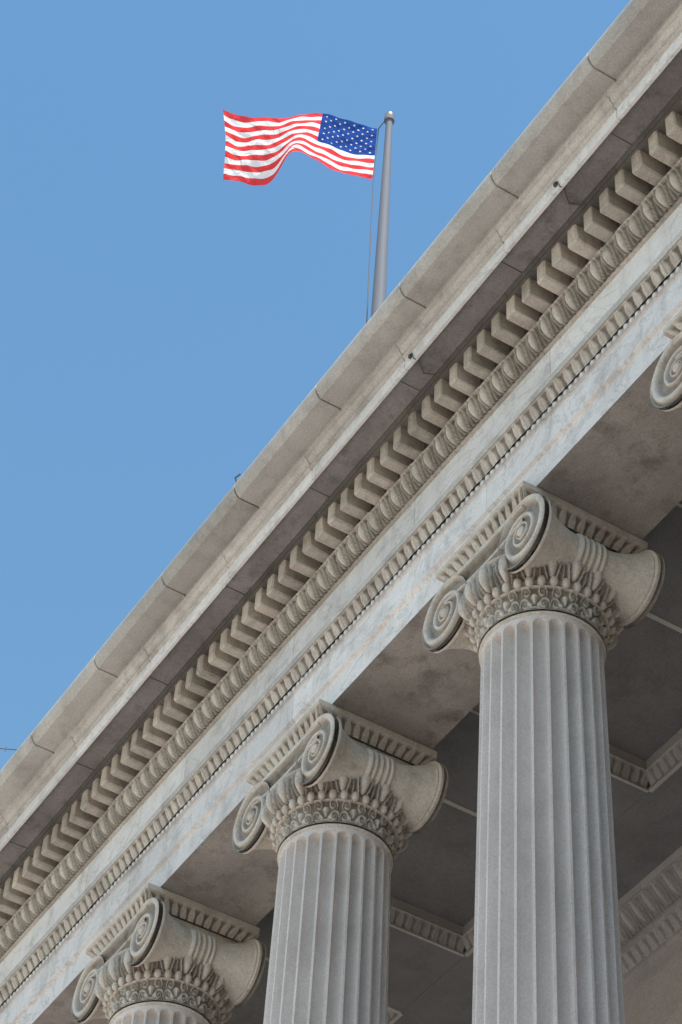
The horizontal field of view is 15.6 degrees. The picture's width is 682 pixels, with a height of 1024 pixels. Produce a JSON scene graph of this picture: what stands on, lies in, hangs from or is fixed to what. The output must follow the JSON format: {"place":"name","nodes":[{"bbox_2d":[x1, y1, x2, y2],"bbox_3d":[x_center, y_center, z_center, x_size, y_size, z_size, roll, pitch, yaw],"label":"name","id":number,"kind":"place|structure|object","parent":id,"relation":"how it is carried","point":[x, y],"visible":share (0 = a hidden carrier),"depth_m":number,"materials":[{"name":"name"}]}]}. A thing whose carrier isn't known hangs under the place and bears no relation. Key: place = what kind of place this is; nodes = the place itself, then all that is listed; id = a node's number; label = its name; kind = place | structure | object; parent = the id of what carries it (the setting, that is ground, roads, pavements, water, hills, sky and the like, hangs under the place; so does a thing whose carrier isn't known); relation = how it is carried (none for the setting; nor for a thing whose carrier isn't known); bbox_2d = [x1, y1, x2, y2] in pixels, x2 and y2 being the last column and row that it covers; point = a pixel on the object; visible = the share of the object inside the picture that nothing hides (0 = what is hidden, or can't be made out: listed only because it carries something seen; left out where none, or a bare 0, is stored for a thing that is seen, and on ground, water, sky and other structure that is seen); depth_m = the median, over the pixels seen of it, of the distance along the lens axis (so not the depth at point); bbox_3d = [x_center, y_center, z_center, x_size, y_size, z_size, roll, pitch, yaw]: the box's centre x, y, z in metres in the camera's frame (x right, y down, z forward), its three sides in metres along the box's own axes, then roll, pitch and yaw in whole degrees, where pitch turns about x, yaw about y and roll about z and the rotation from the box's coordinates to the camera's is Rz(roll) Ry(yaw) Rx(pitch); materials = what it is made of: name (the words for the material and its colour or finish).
{"place":"outdoors","nodes":[
{"label":"outdoors","id":0,"kind":"place"},
{"bbox_2d":[71,898,265,1020],"bbox_3d":[-1.890,5.112,27.195,1.400,0.750,2.000,26,-50,-19],"label":"volute","id":1,"kind":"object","parent":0,"point":[85,999],"depth_m":26.86,"materials":[{"name":"stone"}]},
{"bbox_2d":[88,905,148,978],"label":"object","id":2,"kind":"object","parent":1,"relation":"attached to","point":[116,944],"visible":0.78,"depth_m":27.21,"materials":[{"name":"stone"}]},
{"bbox_2d":[86,888,258,957],"bbox_3d":[-1.870,4.816,27.510,1.431,0.135,1.431,26,-50,-19],"label":"abacus leaf moulding","id":3,"kind":"object","parent":1,"relation":"on","point":[201,918],"visible":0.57,"depth_m":27.17,"materials":[{"name":"beige stone"}]},
{"bbox_2d":[86,883,259,953],"bbox_3d":[-1.865,4.742,27.588,1.400,0.077,1.450,26,-50,-19],"label":"abacus","id":4,"kind":"object","parent":3,"relation":"on","point":[199,906],"visible":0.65,"depth_m":27.19,"materials":[{"name":"stone"}]},
{"bbox_2d":[150,916,237,1010],"bbox_3d":[-1.882,4.991,27.323,1.040,0.392,1.200,26,-50,-19],"label":"column capital","id":5,"kind":"object","parent":1,"relation":"on","point":[189,926],"visible":0.08,"depth_m":27.11,"materials":[{"name":"stone"}]},
{"bbox_2d":[134,899,261,1005],"bbox_3d":[-1.562,4.735,26.820,1.220,0.750,0.750,26,-50,-19],"label":"bolster","id":6,"kind":"object","parent":1,"relation":"attached to","point":[236,967],"visible":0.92,"depth_m":26.70,"materials":[{"name":"stone"}]},
{"bbox_2d":[0,0,630,769],"label":"sky","id":7,"kind":"structure","parent":0,"point":[163,317],"materials":[{"name":"blue"}]},
{"bbox_2d":[232,713,447,850],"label":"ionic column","id":8,"kind":"structure","parent":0,"point":[249,824],"depth_m":24.72,"materials":[{"name":"stone"}]},
{"bbox_2d":[238,784,307,853],"bbox_3d":[-0.353,3.345,25.434,1.220,0.750,0.750,26,-50,-19],"label":"bolster","id":9,"kind":"object","parent":8,"relation":"attached to","point":[262,841],"visible":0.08,"depth_m":25.05,"materials":[{"name":"stone"}]},
{"bbox_2d":[251,722,320,807],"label":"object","id":10,"kind":"object","parent":8,"relation":"attached to","point":[285,765],"visible":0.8,"depth_m":25.07,"materials":[{"name":"stone"}]},
{"bbox_2d":[246,705,436,785],"bbox_3d":[-0.005,2.672,25.374,1.431,0.135,1.431,26,-50,-19],"label":"abacus leaf moulding","id":11,"kind":"object","parent":8,"relation":"on","point":[382,741],"visible":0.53,"depth_m":25.05,"materials":[{"name":"beige stone"}]},
{"bbox_2d":[306,738,412,832],"bbox_3d":[-0.017,2.847,25.187,1.040,0.392,1.200,26,-50,-19],"label":"column capital","id":12,"kind":"object","parent":8,"relation":"on","point":[365,746],"depth_m":25.01,"materials":[{"name":"stone"}]},
{"bbox_2d":[305,715,443,831],"bbox_3d":[0.303,2.591,24.683,1.220,0.750,0.750,26,-50,-19],"label":"bolster","id":13,"kind":"object","parent":8,"relation":"attached to","point":[417,789],"visible":0.81,"depth_m":24.57,"materials":[{"name":"stone"}]},
{"bbox_2d":[0,264,681,1023],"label":"architrave","id":14,"kind":"object","parent":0,"point":[618,368],"visible":0.84,"depth_m":24.62,"materials":[{"name":"stone"}]},
{"bbox_2d":[0,263,681,1010],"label":"architrave bead","id":15,"kind":"object","parent":14,"relation":"on","point":[478,487],"visible":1,"depth_m":24.95,"materials":[{"name":"grey stone"}]},
{"bbox_2d":[0,238,681,1004],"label":"architrave leaf moulding","id":16,"kind":"object","parent":15,"relation":"on","point":[618,318],"visible":1,"depth_m":24.93,"materials":[{"name":"beige stone"}]},
{"bbox_2d":[0,230,681,988],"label":"architrave cap","id":17,"kind":"object","parent":16,"relation":"on","point":[386,558],"visible":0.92,"depth_m":24.93,"materials":[{"name":"grey stone"}]},
{"bbox_2d":[0,202,681,982],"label":"frieze","id":18,"kind":"object","parent":17,"relation":"on","point":[650,250],"visible":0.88,"depth_m":25.67,"materials":[{"name":"stone"}]},
{"bbox_2d":[0,157,681,957],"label":"egg and dart moulding","id":19,"kind":"object","parent":18,"relation":"attached to","point":[632,231],"visible":1,"depth_m":25.77,"materials":[{"name":"stone"}]},
{"bbox_2d":[0,195,681,962],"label":"bed moulding","id":20,"kind":"object","parent":18,"relation":"attached to","point":[418,493],"visible":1,"depth_m":25.74,"materials":[{"name":"stone"}]},
{"bbox_2d":[0,111,681,928],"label":"dentils","id":21,"kind":"object","parent":20,"relation":"on","point":[350,509],"visible":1,"depth_m":25.78,"materials":[{"name":"stone"}]},
{"bbox_2d":[12,164,670,916],"bbox_3d":[1.805,-1.776,24.245,0.006,0.280,54.900,26,-50,-19],"label":"dentil bed","id":22,"kind":"object","parent":20,"relation":"attached to","point":[668,168],"visible":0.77,"depth_m":24.36,"materials":[{"name":"stone"}]},
{"bbox_2d":[33,351,681,1023],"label":"architrave soffit","id":23,"kind":"structure","parent":14,"relation":"attached to","point":[619,465],"depth_m":24.43,"materials":[{"name":"grey stone"}]},
{"bbox_2d":[0,261,681,1023],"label":"entablature","id":24,"kind":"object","parent":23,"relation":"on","point":[360,613],"visible":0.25,"depth_m":25.20,"materials":[{"name":"stone"}]},
{"bbox_2d":[246,699,436,783],"bbox_3d":[0.000,2.599,25.451,1.400,0.077,1.450,26,-50,-19],"label":"abacus","id":25,"kind":"object","parent":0,"point":[372,725],"visible":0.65,"depth_m":25.06,"materials":[{"name":"stone"}]},
{"bbox_2d":[422,493,664,649],"bbox_3d":[1.840,0.824,22.923,1.400,0.750,2.000,26,-50,-19],"label":"volute","id":26,"kind":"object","parent":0,"point":[442,621],"depth_m":22.58,"materials":[{"name":"stone"}]},
{"bbox_2d":[443,505,525,603],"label":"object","id":27,"kind":"object","parent":26,"relation":"attached to","point":[486,551],"visible":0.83,"depth_m":22.93,"materials":[{"name":"stone"}]},
{"bbox_2d":[436,486,646,582],"bbox_3d":[1.860,0.528,23.238,1.431,0.135,1.431,26,-50,-19],"label":"abacus leaf moulding","id":28,"kind":"object","parent":26,"relation":"on","point":[591,529],"visible":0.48,"depth_m":22.93,"materials":[{"name":"beige stone"}]},
{"bbox_2d":[436,480,647,582],"bbox_3d":[1.865,0.455,23.315,1.400,0.077,1.450,26,-50,-19],"label":"abacus","id":29,"kind":"object","parent":28,"relation":"on","point":[583,513],"visible":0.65,"depth_m":22.92,"materials":[{"name":"stone"}]},
{"bbox_2d":[499,527,609,621],"bbox_3d":[1.848,0.703,23.051,1.040,0.392,1.200,26,-50,-19],"label":"column capital","id":30,"kind":"object","parent":26,"relation":"on","point":[544,609],"depth_m":22.97,"materials":[{"name":"stone"}]},
{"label":"sidewalk","id":31,"kind":"structure","parent":0,"visible":0},
{"bbox_2d":[623,936,681,1023],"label":"cella wall","id":32,"kind":"structure","parent":31,"relation":"on","point":[630,1000],"depth_m":27.59,"materials":[{"name":"stone"}]},
{"bbox_2d":[224,616,681,1023],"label":"ceiling slab","id":33,"kind":"structure","parent":32,"relation":"on","point":[434,871],"depth_m":26.78,"materials":[{"name":"grey stone"}]},
{"bbox_2d":[266,956,401,1013],"bbox_3d":[-0.367,5.440,29.343,2.540,0.042,0.060,26,-50,-19],"label":"coffer edge fillet","id":34,"kind":"object","parent":33,"relation":"attached to","point":[394,1010],"visible":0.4,"depth_m":29.70,"materials":[{"name":"stone"}]},
{"bbox_2d":[256,907,464,1010],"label":"ceiling beam","id":35,"kind":"structure","parent":33,"relation":"attached to","point":[418,967],"depth_m":29.06,"materials":[{"name":"grey stone"}]},
{"bbox_2d":[387,1010,395,1022],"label":"coffer moulding","id":36,"kind":"object","parent":33,"relation":"attached to","point":[390,1015],"visible":0.34,"depth_m":29.89,"materials":[{"name":"stone"}]},
{"bbox_2d":[387,1013,402,1023],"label":"coffer edge fillet","id":37,"kind":"object","parent":33,"relation":"attached to","point":[395,1018],"visible":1,"depth_m":29.83,"materials":[{"name":"stone"}]},
{"bbox_2d":[390,896,462,935],"bbox_3d":[0.351,4.401,28.633,2.439,0.130,0.100,26,-50,-19],"label":"coffer moulding bed","id":38,"kind":"object","parent":33,"relation":"attached to","point":[426,915],"visible":0.36,"depth_m":28.84,"materials":[{"name":"stone"}]},
{"bbox_2d":[390,905,464,953],"bbox_3d":[0.386,4.518,28.521,2.520,0.166,0.108,26,-50,-19],"label":"coffer moulding","id":39,"kind":"object","parent":33,"relation":"attached to","point":[425,928],"visible":0.43,"depth_m":28.77,"materials":[{"name":"stone"}]},
{"bbox_2d":[390,923,464,956],"bbox_3d":[0.351,4.614,28.520,2.540,0.042,0.040,26,-50,-19],"label":"coffer edge fillet","id":40,"kind":"object","parent":33,"relation":"attached to","point":[427,940],"visible":0.4,"depth_m":28.75,"materials":[{"name":"stone"}]},
{"bbox_2d":[443,798,476,816],"bbox_3d":[1.498,3.296,27.207,2.540,0.042,0.060,26,-50,-19],"label":"coffer edge fillet","id":41,"kind":"object","parent":33,"relation":"attached to","point":[460,807],"visible":0.02,"depth_m":27.11,"materials":[{"name":"stone"}]},
{"bbox_2d":[462,925,473,952],"bbox_3d":[1.945,4.410,28.319,0.108,0.165,2.040,26,-50,-19],"label":"coffer moulding","id":42,"kind":"object","parent":33,"relation":"attached to","point":[468,938],"visible":0.09,"depth_m":28.86,"materials":[{"name":"stone"}]},
{"bbox_2d":[463,916,474,934],"bbox_3d":[1.975,4.296,28.430,0.100,0.130,2.175,26,-50,-19],"label":"coffer moulding bed","id":43,"kind":"object","parent":33,"relation":"attached to","point":[468,926],"visible":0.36,"depth_m":28.93,"materials":[{"name":"stone"}]},
{"bbox_2d":[465,945,473,956],"bbox_3d":[2.019,4.479,28.286,0.050,0.043,2.175,26,-50,-19],"label":"coffer edge fillet","id":44,"kind":"object","parent":33,"relation":"attached to","point":[470,951],"visible":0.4,"depth_m":28.87,"materials":[{"name":"stone"}]},
{"bbox_2d":[393,766,681,1023],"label":"ceiling rear beam","id":45,"kind":"structure","parent":33,"relation":"attached to","point":[648,832],"depth_m":27.57,"materials":[{"name":"grey stone"}]},
{"bbox_2d":[433,712,645,821],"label":"ceiling beam","id":46,"kind":"structure","parent":33,"relation":"attached to","point":[456,747],"depth_m":26.70,"materials":[{"name":"grey stone"}]},
{"bbox_2d":[470,708,647,792],"bbox_3d":[2.216,2.470,26.384,2.540,0.042,0.040,26,-50,-19],"label":"coffer edge fillet","id":47,"kind":"object","parent":33,"relation":"attached to","point":[614,775],"visible":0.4,"depth_m":26.68,"materials":[{"name":"stone"}]},
{"bbox_2d":[474,702,648,788],"bbox_3d":[2.251,2.374,26.384,2.520,0.166,0.108,26,-50,-19],"label":"coffer moulding","id":48,"kind":"object","parent":33,"relation":"attached to","point":[628,770],"visible":0.28,"depth_m":26.72,"materials":[{"name":"stone"}]},
{"bbox_2d":[609,744,645,769],"bbox_3d":[2.216,2.257,26.497,2.439,0.130,0.100,26,-50,-19],"label":"coffer moulding bed","id":49,"kind":"object","parent":33,"relation":"attached to","point":[627,757],"visible":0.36,"depth_m":26.79,"materials":[{"name":"stone"}]},
{"bbox_2d":[642,505,681,627],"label":"ceiling beam","id":50,"kind":"structure","parent":33,"relation":"attached to","point":[663,537],"depth_m":24.42,"materials":[{"name":"grey stone"}]},
{"bbox_2d":[645,728,681,768],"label":"coffer moulding bed","id":51,"kind":"object","parent":33,"relation":"attached to","point":[663,749],"visible":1,"depth_m":26.68,"materials":[{"name":"stone"}]},
{"bbox_2d":[646,738,681,786],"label":"coffer moulding","id":52,"kind":"object","parent":33,"relation":"attached to","point":[664,763],"visible":1,"depth_m":26.61,"materials":[{"name":"stone"}]},
{"bbox_2d":[646,612,681,632],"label":"coffer edge fillet","id":53,"kind":"object","parent":33,"relation":"attached to","point":[663,621],"visible":0.32,"depth_m":25.00,"materials":[{"name":"stone"}]},
{"bbox_2d":[648,759,681,792],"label":"coffer edge fillet","id":54,"kind":"object","parent":33,"relation":"attached to","point":[665,776],"visible":1,"depth_m":26.61,"materials":[{"name":"stone"}]},
{"bbox_2d":[618,846,681,950],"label":"wall crown","id":55,"kind":"object","parent":32,"relation":"attached to","point":[655,873],"visible":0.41,"depth_m":27.75,"materials":[{"name":"stone"}]},
{"bbox_2d":[619,856,681,946],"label":"wall crown egg and dart","id":56,"kind":"object","parent":55,"relation":"attached to","point":[651,901],"visible":0.38,"depth_m":27.73,"materials":[{"name":"grey stone"}]},
{"bbox_2d":[621,901,681,983],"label":"wall string course","id":57,"kind":"object","parent":32,"relation":"attached to","point":[651,956],"depth_m":27.58,"materials":[{"name":"grey stone"}]},
{"bbox_2d":[621,905,681,975],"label":"wall leaf moulding","id":58,"kind":"object","parent":57,"relation":"attached to","point":[652,938],"depth_m":27.56,"materials":[{"name":"grey stone"}]},
{"bbox_2d":[636,946,681,1023],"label":"wall panel","id":59,"kind":"structure","parent":32,"relation":"attached to","point":[658,967],"depth_m":27.32,"materials":[{"name":"stone"}]},
{"bbox_3d":[13.200,-22.113,-9.551,66.000,20.800,22.000,26,-50,-19],"label":"wing","id":60,"kind":"object","parent":31,"relation":"on","visible":0},
{"bbox_3d":[11.421,1.625,29.228,23.900,1.830,54.900,26,-50,-19],"label":"roof","id":61,"kind":"object","parent":60,"relation":"on","visible":0},
{"bbox_2d":[366,111,394,322],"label":"flagpole","id":62,"kind":"object","parent":61,"relation":"on","point":[379,283],"visible":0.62,"depth_m":40.10,"materials":[{"name":"metal"}]},
{"bbox_2d":[223,110,376,185],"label":"american flag","id":63,"kind":"object","parent":62,"relation":"attached to","point":[259,150],"visible":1,"depth_m":41.94,"materials":[{"name":"multicoloured fabric"}]},
{"bbox_3d":[2.131,-1.958,24.713,1.860,0.560,54.880,26,-50,-19],"label":"cornice core","id":64,"kind":"object","parent":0,"visible":0},
{"bbox_2d":[0,49,681,878],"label":"corona soffit","id":65,"kind":"structure","parent":64,"relation":"attached to","point":[558,211],"depth_m":25.54,"materials":[{"name":"grey stone"}]},
{"bbox_2d":[0,3,681,850],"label":"corona","id":66,"kind":"object","parent":65,"relation":"on","point":[668,33],"depth_m":25.32,"materials":[{"name":"beige stone"}]},
{"bbox_2d":[0,0,681,817],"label":"sima roll moulding","id":67,"kind":"object","parent":65,"relation":"on","point":[624,40],"visible":1,"depth_m":25.37,"materials":[{"name":"stone"}]},
{"bbox_2d":[0,87,681,888],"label":"dentil fillet","id":68,"kind":"object","parent":65,"relation":"attached to","point":[592,197],"visible":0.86,"depth_m":25.48,"materials":[{"name":"stone"}]},
{"bbox_3d":[1.305,8.698,14.552,1.800,0.430,1.800,26,-50,-19],"label":"base","id":69,"kind":"object","parent":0,"visible":0},
{"bbox_2d":[472,615,624,1023],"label":"shaft","id":70,"kind":"object","parent":69,"relation":"on","point":[547,947],"visible":1,"depth_m":20.40,"materials":[{"name":"stone"}]},
{"bbox_2d":[479,611,605,665],"bbox_3d":[1.808,1.293,22.424,1.144,0.050,1.144,26,-50,-19],"label":"neck astragal","id":71,"kind":"object","parent":70,"relation":"on","point":[506,620],"visible":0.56,"depth_m":22.11,"materials":[{"name":"stone"}]},
{"bbox_2d":[474,585,609,667],"bbox_3d":[1.815,1.188,22.536,1.225,0.269,1.225,26,-50,-19],"label":"necking band","id":72,"kind":"object","parent":71,"relation":"on","point":[537,598],"visible":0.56,"depth_m":22.23,"materials":[{"name":"stone"}]},
{"bbox_2d":[469,575,615,651],"bbox_3d":[1.824,1.067,22.664,1.326,0.114,1.326,26,-50,-19],"label":"bead ring","id":73,"kind":"object","parent":72,"relation":"on","point":[543,580],"visible":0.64,"depth_m":22.32,"materials":[{"name":"stone"}]},
{"bbox_2d":[430,619,497,652],"bbox_3d":[1.512,1.201,23.298,1.220,0.750,0.750,26,-50,-19],"label":"bolster","id":74,"kind":"object","parent":73,"relation":"on","point":[458,639],"visible":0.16,"depth_m":22.93,"materials":[{"name":"stone"}]},
{"bbox_2d":[458,547,623,652],"bbox_3d":[1.831,0.956,22.782,1.520,0.324,1.520,26,-50,-19],"label":"echinus egg and dart","id":75,"kind":"object","parent":73,"relation":"on","point":[487,577],"visible":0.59,"depth_m":22.40,"materials":[{"name":"stone"}]},
{"bbox_2d":[509,496,660,625],"bbox_3d":[2.168,0.447,22.547,1.220,0.750,0.750,26,-50,-19],"label":"bolster","id":76,"kind":"object","parent":73,"relation":"on","point":[632,579],"visible":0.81,"depth_m":22.43,"materials":[{"name":"stone"}]},
{"bbox_3d":[-0.560,10.842,16.688,1.800,0.430,1.800,26,-50,-19],"label":"base","id":77,"kind":"object","parent":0,"visible":0},
{"bbox_2d":[263,827,390,1023],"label":"shaft","id":78,"kind":"object","parent":77,"relation":"on","point":[329,958],"visible":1,"depth_m":23.45,"materials":[{"name":"stone"}]},
{"bbox_2d":[277,823,392,871],"bbox_3d":[-0.057,3.437,24.561,1.144,0.050,1.144,26,-50,-19],"label":"neck astragal","id":79,"kind":"object","parent":78,"relation":"on","point":[378,839],"visible":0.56,"depth_m":24.24,"materials":[{"name":"stone"}]},
{"bbox_2d":[275,798,397,872],"bbox_3d":[-0.050,3.332,24.672,1.225,0.269,1.225,26,-50,-19],"label":"necking band","id":80,"kind":"object","parent":79,"relation":"on","point":[365,817],"visible":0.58,"depth_m":24.37,"materials":[{"name":"stone"}]},
{"bbox_2d":[270,789,403,858],"bbox_3d":[-0.041,3.211,24.800,1.326,0.114,1.326,26,-50,-19],"label":"bead ring","id":81,"kind":"object","parent":80,"relation":"on","point":[321,795],"visible":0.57,"depth_m":24.45,"materials":[{"name":"stone"}]},
{"bbox_2d":[261,762,411,853],"bbox_3d":[-0.034,3.100,24.918,1.520,0.324,1.520,26,-50,-19],"label":"echinus egg and dart","id":82,"kind":"object","parent":81,"relation":"on","point":[285,789],"visible":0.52,"depth_m":24.53,"materials":[{"name":"stone"}]},
{"bbox_3d":[-2.425,12.986,18.824,1.800,0.430,1.800,26,-50,-19],"label":"base","id":83,"kind":"object","parent":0,"visible":0},
{"bbox_2d":[112,1005,205,1023],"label":"shaft","id":84,"kind":"object","parent":83,"relation":"on","point":[154,1014],"visible":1,"depth_m":26.30,"materials":[{"name":"stone"}]},
{"bbox_2d":[109,1001,209,1023],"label":"neck astragal","id":85,"kind":"object","parent":84,"relation":"on","point":[200,1016],"visible":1,"depth_m":26.35,"materials":[{"name":"stone"}]},
{"bbox_2d":[107,977,220,1023],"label":"necking band","id":86,"kind":"object","parent":85,"relation":"on","point":[199,1000],"visible":0.98,"depth_m":26.50,"materials":[{"name":"stone"}]},
{"bbox_2d":[103,969,225,1023],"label":"bead ring","id":87,"kind":"object","parent":86,"relation":"on","point":[166,974],"visible":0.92,"depth_m":26.58,"materials":[{"name":"stone"}]},
{"bbox_2d":[77,959,203,1023],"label":"bolster","id":88,"kind":"object","parent":87,"relation":"on","point":[96,1012],"visible":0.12,"depth_m":27.19,"materials":[{"name":"stone"}]},
{"bbox_2d":[95,943,234,1023],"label":"echinus egg and dart","id":89,"kind":"object","parent":87,"relation":"on","point":[116,967],"visible":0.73,"depth_m":26.66,"materials":[{"name":"stone"}]},
{"bbox_3d":[3.689,-1.077,20.528,1.326,0.114,1.326,26,-50,-19],"label":"bead ring","id":90,"kind":"object","parent":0,"visible":0},
{"bbox_2d":[659,398,681,411],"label":"bolster","id":91,"kind":"object","parent":90,"relation":"on","point":[678,404],"visible":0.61,"depth_m":20.98,"materials":[{"name":"stone"}]},
{"bbox_2d":[650,331,681,407],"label":"volute","id":92,"kind":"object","parent":91,"relation":"on","point":[666,387],"depth_m":21.05,"materials":[{"name":"stone"}]},
{"bbox_2d":[664,313,681,338],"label":"abacus leaf moulding","id":93,"kind":"object","parent":92,"relation":"on","point":[673,330],"visible":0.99,"depth_m":21.26,"materials":[{"name":"beige stone"}]},
{"bbox_2d":[663,309,681,339],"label":"abacus","id":94,"kind":"object","parent":93,"relation":"on","point":[672,320],"visible":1,"depth_m":21.32,"materials":[{"name":"stone"}]},
{"bbox_2d":[674,335,681,358],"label":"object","id":95,"kind":"object","parent":92,"relation":"attached to","point":[678,343],"visible":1,"depth_m":21.16,"materials":[{"name":"stone"}]}
]}

